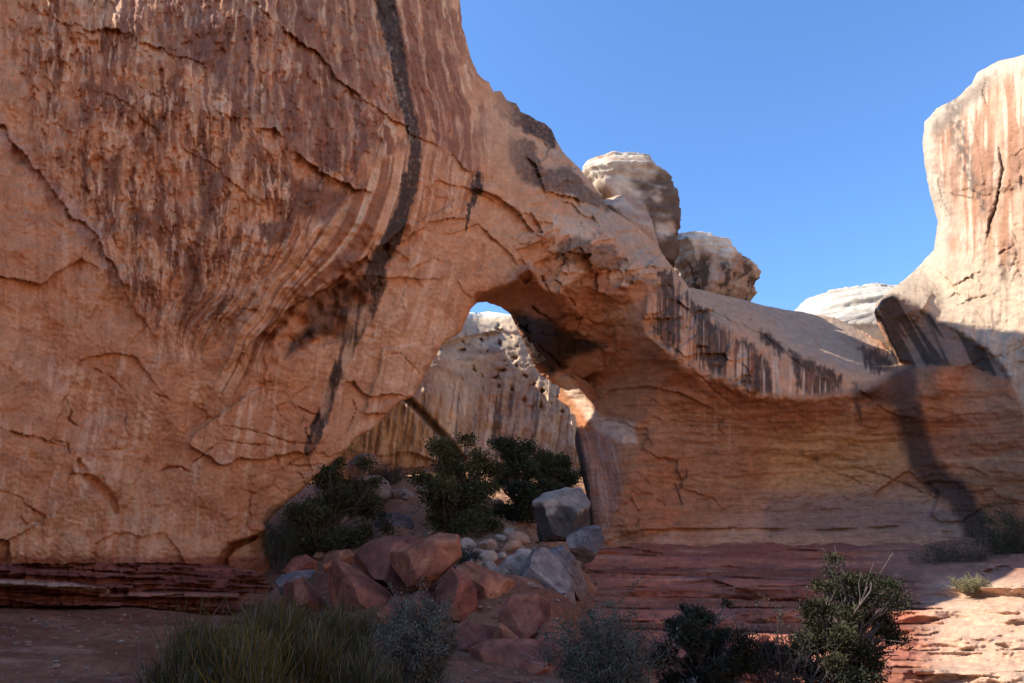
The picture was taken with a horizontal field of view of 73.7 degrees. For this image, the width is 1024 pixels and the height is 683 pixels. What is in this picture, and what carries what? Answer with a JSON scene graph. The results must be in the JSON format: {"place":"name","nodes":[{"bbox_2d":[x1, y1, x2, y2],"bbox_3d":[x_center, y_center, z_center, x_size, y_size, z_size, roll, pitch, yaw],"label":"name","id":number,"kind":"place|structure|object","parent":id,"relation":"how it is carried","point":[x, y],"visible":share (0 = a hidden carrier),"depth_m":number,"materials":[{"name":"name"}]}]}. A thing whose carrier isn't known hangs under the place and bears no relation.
{"place":"outdoors","nodes":[
{"label":"outdoors","id":0,"kind":"place"},
{"bbox_2d":[0,464,657,682],"bbox_3d":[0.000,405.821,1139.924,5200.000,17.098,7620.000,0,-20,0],"label":"ground","id":1,"kind":"structure","parent":0,"point":[28,664],"depth_m":19.69,"materials":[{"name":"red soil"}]},
{"bbox_2d":[0,562,272,615],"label":"rock ledge","id":2,"kind":"object","parent":1,"relation":"on","point":[143,585],"visible":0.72,"depth_m":25.55,"materials":[{"name":"red stone"}]},
{"bbox_2d":[127,585,357,682],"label":"broom shrub","id":3,"kind":"object","parent":1,"relation":"on","point":[269,651],"visible":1,"depth_m":8.48,"materials":[{"name":"green plant"}]},
{"bbox_2d":[0,0,514,574],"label":"cliff wall","id":4,"kind":"structure","parent":1,"relation":"on","point":[256,258],"depth_m":33.50,"materials":[{"name":"stone"}]},
{"bbox_2d":[200,578,337,643],"bbox_3d":[-4.460,5.378,12.895,2.490,1.711,2.031,0,-20,0],"label":"broom shrub","id":5,"kind":"object","parent":1,"relation":"on","point":[262,611],"visible":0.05,"depth_m":12.84,"materials":[{"name":"green plant"}]},
{"bbox_2d":[255,495,315,572],"bbox_3d":[-11.297,9.535,33.977,3.158,3.795,3.121,-7,-21,18],"label":"desert shrub","id":6,"kind":"object","parent":1,"relation":"on","point":[283,551],"visible":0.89,"depth_m":33.16,"materials":[{"name":"green plant"}]},
{"bbox_2d":[276,570,315,595],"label":"boulder","id":7,"kind":"object","parent":1,"relation":"on","point":[309,575],"visible":0.53,"depth_m":24.86,"materials":[{"name":"grey stone"}]},
{"bbox_2d":[282,555,317,573],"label":"boulder","id":8,"kind":"object","parent":1,"relation":"on","point":[304,562],"visible":0.56,"depth_m":26.67,"materials":[{"name":"red stone"}]},
{"bbox_2d":[283,576,327,613],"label":"boulder","id":9,"kind":"object","parent":1,"relation":"on","point":[295,586],"visible":0.57,"depth_m":23.08,"materials":[{"name":"red stone"}]},
{"bbox_2d":[313,552,323,558],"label":"stone","id":10,"kind":"object","parent":1,"relation":"on","point":[316,555],"visible":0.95,"depth_m":34.18,"materials":[{"name":"brown stone"}]},
{"bbox_2d":[323,549,354,572],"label":"boulder","id":11,"kind":"object","parent":1,"relation":"on","point":[345,556],"visible":0.69,"depth_m":25.86,"materials":[{"name":"brown stone"}]},
{"bbox_2d":[289,588,389,675],"bbox_3d":[-3.306,5.461,12.904,2.507,1.561,2.104,0,-20,0],"label":"broom shrub","id":12,"kind":"object","parent":1,"relation":"on","point":[355,629],"visible":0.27,"depth_m":12.63,"materials":[{"name":"green plant"}]},
{"bbox_2d":[280,453,402,554],"bbox_3d":[-9.126,8.876,35.908,6.716,6.649,5.000,12,-23,-31],"label":"juniper tree","id":13,"kind":"object","parent":1,"relation":"on","point":[343,497],"visible":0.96,"depth_m":35.11,"materials":[{"name":"green plant"}]},
{"bbox_2d":[286,630,417,682],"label":"broom shrub","id":14,"kind":"object","parent":1,"relation":"on","point":[358,671],"visible":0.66,"depth_m":8.83,"materials":[{"name":"green plant"}]},
{"bbox_2d":[327,559,390,612],"bbox_3d":[-5.130,8.269,22.495,2.301,2.133,1.639,0,-20,0],"label":"boulder","id":15,"kind":"object","parent":1,"relation":"on","point":[344,577],"visible":0.66,"depth_m":22.14,"materials":[{"name":"red stone"}]},
{"bbox_2d":[347,453,382,478],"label":"boulder","id":16,"kind":"object","parent":1,"relation":"on","point":[374,470],"visible":0.52,"depth_m":50.85,"materials":[{"name":"brown stone"}]},
{"bbox_2d":[358,475,391,509],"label":"boulder","id":17,"kind":"object","parent":1,"relation":"on","point":[385,491],"visible":0.38,"depth_m":44.56,"materials":[{"name":"grey stone"}]},
{"bbox_2d":[375,604,398,626],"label":"boulder","id":18,"kind":"object","parent":1,"relation":"on","point":[386,608],"visible":0.37,"depth_m":19.68,"materials":[{"name":"brown stone"}]},
{"bbox_2d":[352,536,422,594],"bbox_3d":[-4.272,8.097,24.524,2.458,2.163,2.623,18,-26,-40],"label":"boulder","id":19,"kind":"object","parent":1,"relation":"on","point":[371,559],"visible":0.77,"depth_m":23.81,"materials":[{"name":"red stone"}]},
{"bbox_2d":[389,533,461,592],"bbox_3d":[-2.732,7.423,22.975,2.031,1.926,2.387,13,-24,-32],"label":"boulder","id":20,"kind":"object","parent":19,"relation":"on","point":[433,558],"visible":0.98,"depth_m":22.16,"materials":[{"name":"brown stone"}]},
{"bbox_2d":[379,459,407,484],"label":"desert shrub","id":21,"kind":"object","parent":1,"relation":"on","point":[397,477],"visible":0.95,"depth_m":49.30,"materials":[{"name":"green plant"}]},
{"bbox_2d":[374,512,414,529],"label":"boulder","id":22,"kind":"object","parent":1,"relation":"on","point":[406,521],"visible":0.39,"depth_m":39.25,"materials":[{"name":"grey stone"}]},
{"bbox_2d":[392,489,409,498],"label":"stone","id":23,"kind":"object","parent":1,"relation":"on","point":[394,496],"visible":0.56,"depth_m":45.92,"materials":[{"name":"stone"}]},
{"bbox_2d":[392,486,413,498],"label":"boulder","id":24,"kind":"object","parent":1,"relation":"on","point":[401,492],"visible":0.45,"depth_m":45.76,"materials":[{"name":"grey stone"}]},
{"bbox_2d":[402,494,413,500],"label":"stone","id":25,"kind":"object","parent":1,"relation":"on","point":[407,497],"visible":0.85,"depth_m":44.94,"materials":[{"name":"stone"}]},
{"bbox_2d":[357,571,467,682],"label":"desert shrub","id":26,"kind":"object","parent":1,"relation":"on","point":[427,653],"visible":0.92,"depth_m":10.35,"materials":[{"name":"green plant"}]},
{"bbox_2d":[401,591,433,622],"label":"boulder","id":27,"kind":"object","parent":1,"relation":"on","point":[417,595],"visible":0.25,"depth_m":20.12,"materials":[{"name":"stone"}]},
{"bbox_2d":[402,525,436,537],"bbox_3d":[-3.745,9.208,30.798,2.484,1.705,2.475,-14,-24,33],"label":"desert shrub","id":28,"kind":"object","parent":1,"relation":"on","point":[425,534],"visible":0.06,"depth_m":30.66,"materials":[{"name":"green plant"}]},
{"bbox_2d":[322,311,579,485],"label":"cliff","id":29,"kind":"structure","parent":1,"relation":"on","point":[483,379],"depth_m":68.25,"materials":[{"name":"stone"}]},
{"bbox_2d":[433,567,477,622],"bbox_3d":[-1.724,7.743,20.558,1.378,1.832,1.638,0,-20,0],"label":"boulder","id":30,"kind":"object","parent":1,"relation":"on","point":[459,587],"visible":0.7,"depth_m":20.27,"materials":[{"name":"red stone"}]},
{"bbox_2d":[404,430,510,536],"bbox_3d":[-2.933,8.200,38.354,5.825,6.834,6.478,0,-20,0],"label":"juniper tree","id":31,"kind":"object","parent":1,"relation":"on","point":[457,513],"visible":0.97,"depth_m":37.41,"materials":[{"name":"green plant"}]},
{"bbox_2d":[460,537,476,549],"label":"stone","id":32,"kind":"object","parent":1,"relation":"on","point":[465,542],"visible":0.45,"depth_m":34.27,"materials":[{"name":"grey stone"}]},
{"bbox_2d":[456,545,482,564],"bbox_3d":[-1.781,8.675,27.618,1.422,1.053,1.177,0,-20,0],"label":"desert shrub","id":33,"kind":"object","parent":1,"relation":"on","point":[472,554],"visible":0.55,"depth_m":27.58,"materials":[{"name":"green plant"}]},
{"bbox_2d":[446,620,493,652],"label":"boulder","id":34,"kind":"object","parent":1,"relation":"on","point":[473,633],"visible":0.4,"depth_m":17.25,"materials":[{"name":"brown stone"}]},
{"bbox_2d":[469,558,482,566],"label":"stone","id":35,"kind":"object","parent":1,"relation":"on","point":[472,560],"visible":0.25,"depth_m":27.43,"materials":[{"name":"grey stone"}]},
{"bbox_2d":[456,561,514,598],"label":"boulder","id":36,"kind":"object","parent":1,"relation":"on","point":[486,582],"visible":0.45,"depth_m":21.57,"materials":[{"name":"brown stone"}]},
{"bbox_2d":[479,550,497,561],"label":"stone","id":37,"kind":"object","parent":1,"relation":"on","point":[491,555],"visible":0.41,"depth_m":29.29,"materials":[{"name":"grey stone"}]},
{"bbox_2d":[479,538,498,549],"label":"stone","id":38,"kind":"object","parent":1,"relation":"on","point":[487,544],"visible":0.73,"depth_m":33.35,"materials":[{"name":"beige stone"}]},
{"bbox_2d":[482,560,496,570],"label":"stone","id":39,"kind":"object","parent":1,"relation":"on","point":[489,564],"visible":0.49,"depth_m":27.36,"materials":[{"name":"grey stone"}]},
{"bbox_2d":[488,524,504,533],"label":"stone","id":40,"kind":"object","parent":1,"relation":"on","point":[498,530],"visible":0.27,"depth_m":38.27,"materials":[{"name":"grey stone"}]},
{"bbox_2d":[492,499,503,505],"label":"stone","id":41,"kind":"object","parent":1,"relation":"on","point":[497,500],"visible":0.37,"depth_m":45.78,"materials":[{"name":"stone"}]},
{"bbox_2d":[495,534,506,541],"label":"stone","id":42,"kind":"object","parent":1,"relation":"on","point":[503,538],"visible":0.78,"depth_m":35.43,"materials":[{"name":"grey stone"}]},
{"bbox_2d":[497,552,505,558],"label":"stone","id":43,"kind":"object","parent":1,"relation":"on","point":[501,555],"visible":0.81,"depth_m":30.39,"materials":[{"name":"grey stone"}]},
{"bbox_2d":[493,623,518,638],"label":"boulder","id":44,"kind":"object","parent":1,"relation":"on","point":[501,631],"visible":0.27,"depth_m":16.26,"materials":[{"name":"brown stone"}]},
{"bbox_2d":[503,527,516,534],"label":"stone","id":45,"kind":"object","parent":1,"relation":"on","point":[507,530],"visible":0.41,"depth_m":37.26,"materials":[{"name":"grey stone"}]},
{"bbox_2d":[500,539,521,552],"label":"stone","id":46,"kind":"object","parent":1,"relation":"on","point":[512,545],"visible":0.73,"depth_m":32.22,"materials":[{"name":"beige stone"}]},
{"bbox_2d":[495,551,529,575],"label":"boulder","id":47,"kind":"object","parent":1,"relation":"on","point":[513,563],"visible":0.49,"depth_m":25.84,"materials":[{"name":"grey stone"}]},
{"bbox_2d":[468,638,563,674],"bbox_3d":[0.097,7.180,15.221,2.233,0.974,1.576,0,-20,0],"label":"boulder","id":48,"kind":"object","parent":1,"relation":"on","point":[502,651],"visible":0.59,"depth_m":15.23,"materials":[{"name":"brown stone"}]},
{"bbox_2d":[507,531,529,544],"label":"stone","id":49,"kind":"object","parent":1,"relation":"on","point":[522,537],"visible":0.64,"depth_m":34.29,"materials":[{"name":"beige stone"}]},
{"bbox_2d":[481,434,559,523],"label":"juniper tree","id":50,"kind":"object","parent":1,"relation":"on","point":[520,492],"visible":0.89,"depth_m":42.95,"materials":[{"name":"green plant"}]},
{"bbox_2d":[516,548,531,553],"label":"stone","id":51,"kind":"object","parent":1,"relation":"on","point":[528,551],"visible":0.3,"depth_m":31.42,"materials":[{"name":"grey stone"}]},
{"bbox_2d":[498,593,550,638],"bbox_3d":[0.324,7.127,17.315,1.352,1.419,1.423,0,-20,0],"label":"boulder","id":52,"kind":"object","parent":1,"relation":"on","point":[522,615],"visible":0.69,"depth_m":17.17,"materials":[{"name":"red stone"}]},
{"bbox_2d":[534,624,555,640],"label":"boulder","id":53,"kind":"object","parent":1,"relation":"on","point":[550,629],"visible":0.23,"depth_m":16.47,"materials":[{"name":"brown stone"}]},
{"bbox_2d":[521,547,575,604],"bbox_3d":[1.282,8.816,24.629,1.946,2.712,2.391,0,-20,0],"label":"boulder","id":54,"kind":"object","parent":1,"relation":"on","point":[543,566],"visible":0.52,"depth_m":24.19,"materials":[{"name":"grey stone"}]},
{"bbox_2d":[530,447,586,497],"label":"juniper tree","id":55,"kind":"object","parent":1,"relation":"on","point":[556,466],"visible":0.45,"depth_m":48.12,"materials":[{"name":"green plant"}]},
{"bbox_2d":[532,487,589,541],"bbox_3d":[2.621,9.281,36.775,3.103,2.914,3.341,0,-20,0],"label":"boulder","id":56,"kind":"object","parent":1,"relation":"on","point":[561,514],"visible":0.82,"depth_m":35.59,"materials":[{"name":"grey stone"}]},
{"bbox_2d":[549,545,586,600],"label":"boulder","id":57,"kind":"object","parent":1,"relation":"on","point":[566,558],"visible":0.57,"depth_m":25.75,"materials":[{"name":"grey stone"}]},
{"bbox_2d":[566,525,604,563],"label":"boulder","id":58,"kind":"object","parent":1,"relation":"on","point":[584,543],"visible":1,"depth_m":32.56,"materials":[{"name":"grey stone"}]},
{"bbox_2d":[516,577,682,682],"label":"desert shrub","id":59,"kind":"object","parent":1,"relation":"on","point":[611,662],"visible":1,"depth_m":10.23,"materials":[{"name":"green plant"}]},
{"bbox_2d":[642,598,771,682],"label":"juniper tree","id":60,"kind":"object","parent":1,"relation":"on","point":[700,645],"visible":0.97,"depth_m":12.41,"materials":[{"name":"green plant"}]},
{"bbox_2d":[478,74,973,547],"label":"natural arch","id":61,"kind":"structure","parent":1,"relation":"on","point":[703,418],"depth_m":48.95,"materials":[{"name":"stone"}]},
{"bbox_2d":[582,151,680,267],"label":"rock dome","id":62,"kind":"object","parent":61,"relation":"on","point":[645,180],"visible":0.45,"depth_m":60.04,"materials":[{"name":"stone"}]},
{"bbox_2d":[604,194,660,250],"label":"rock dome","id":63,"kind":"object","parent":61,"relation":"on","point":[631,209],"visible":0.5,"depth_m":56.92,"materials":[{"name":"stone"}]},
{"bbox_2d":[674,231,760,300],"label":"rock dome","id":64,"kind":"object","parent":61,"relation":"on","point":[710,262],"visible":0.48,"depth_m":63.60,"materials":[{"name":"stone"}]},
{"bbox_2d":[715,595,831,682],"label":"desert shrub","id":65,"kind":"object","parent":1,"relation":"on","point":[781,677],"visible":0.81,"depth_m":12.77,"materials":[{"name":"green plant"}]},
{"bbox_2d":[583,537,1023,682],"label":"rock ledge","id":66,"kind":"object","parent":1,"relation":"on","point":[959,636],"visible":0.5,"depth_m":33.38,"materials":[{"name":"red stone"}]},
{"bbox_2d":[893,526,1001,564],"bbox_3d":[24.879,11.704,38.449,4.496,2.530,5.456,9,-22,-24],"label":"desert shrub","id":67,"kind":"object","parent":66,"relation":"on","point":[949,556],"visible":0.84,"depth_m":37.88,"materials":[{"name":"green plant"}]},
{"bbox_2d":[943,572,991,594],"bbox_3d":[19.527,10.375,29.319,1.765,0.929,1.983,0,-20,0],"label":"desert shrub","id":68,"kind":"object","parent":66,"relation":"on","point":[970,584],"visible":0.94,"depth_m":28.95,"materials":[{"name":"green plant"}]},
{"bbox_2d":[959,493,1023,556],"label":"desert shrub","id":69,"kind":"object","parent":66,"relation":"on","point":[1011,544],"visible":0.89,"depth_m":38.40,"materials":[{"name":"green plant"}]},
{"bbox_2d":[747,623,891,682],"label":"juniper tree","id":70,"kind":"object","parent":1,"relation":"on","point":[837,667],"visible":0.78,"depth_m":13.08,"materials":[{"name":"green plant"}]},
{"bbox_2d":[786,545,918,682],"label":"juniper tree","id":71,"kind":"object","parent":1,"relation":"on","point":[853,593],"visible":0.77,"depth_m":13.64,"materials":[{"name":"green plant"}]},
{"bbox_2d":[875,55,1023,538],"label":"cliff","id":72,"kind":"structure","parent":1,"relation":"on","point":[949,312],"depth_m":54.73,"materials":[{"name":"stone"}]},
{"bbox_2d":[460,0,1023,314],"label":"sky","id":73,"kind":"structure","parent":0,"point":[790,132],"materials":[{"name":"blue"}]},
{"bbox_2d":[794,282,896,353],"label":"rock dome","id":74,"kind":"object","parent":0,"point":[854,306],"visible":0.29,"depth_m":129.50,"materials":[{"name":"stone"}]}
]}

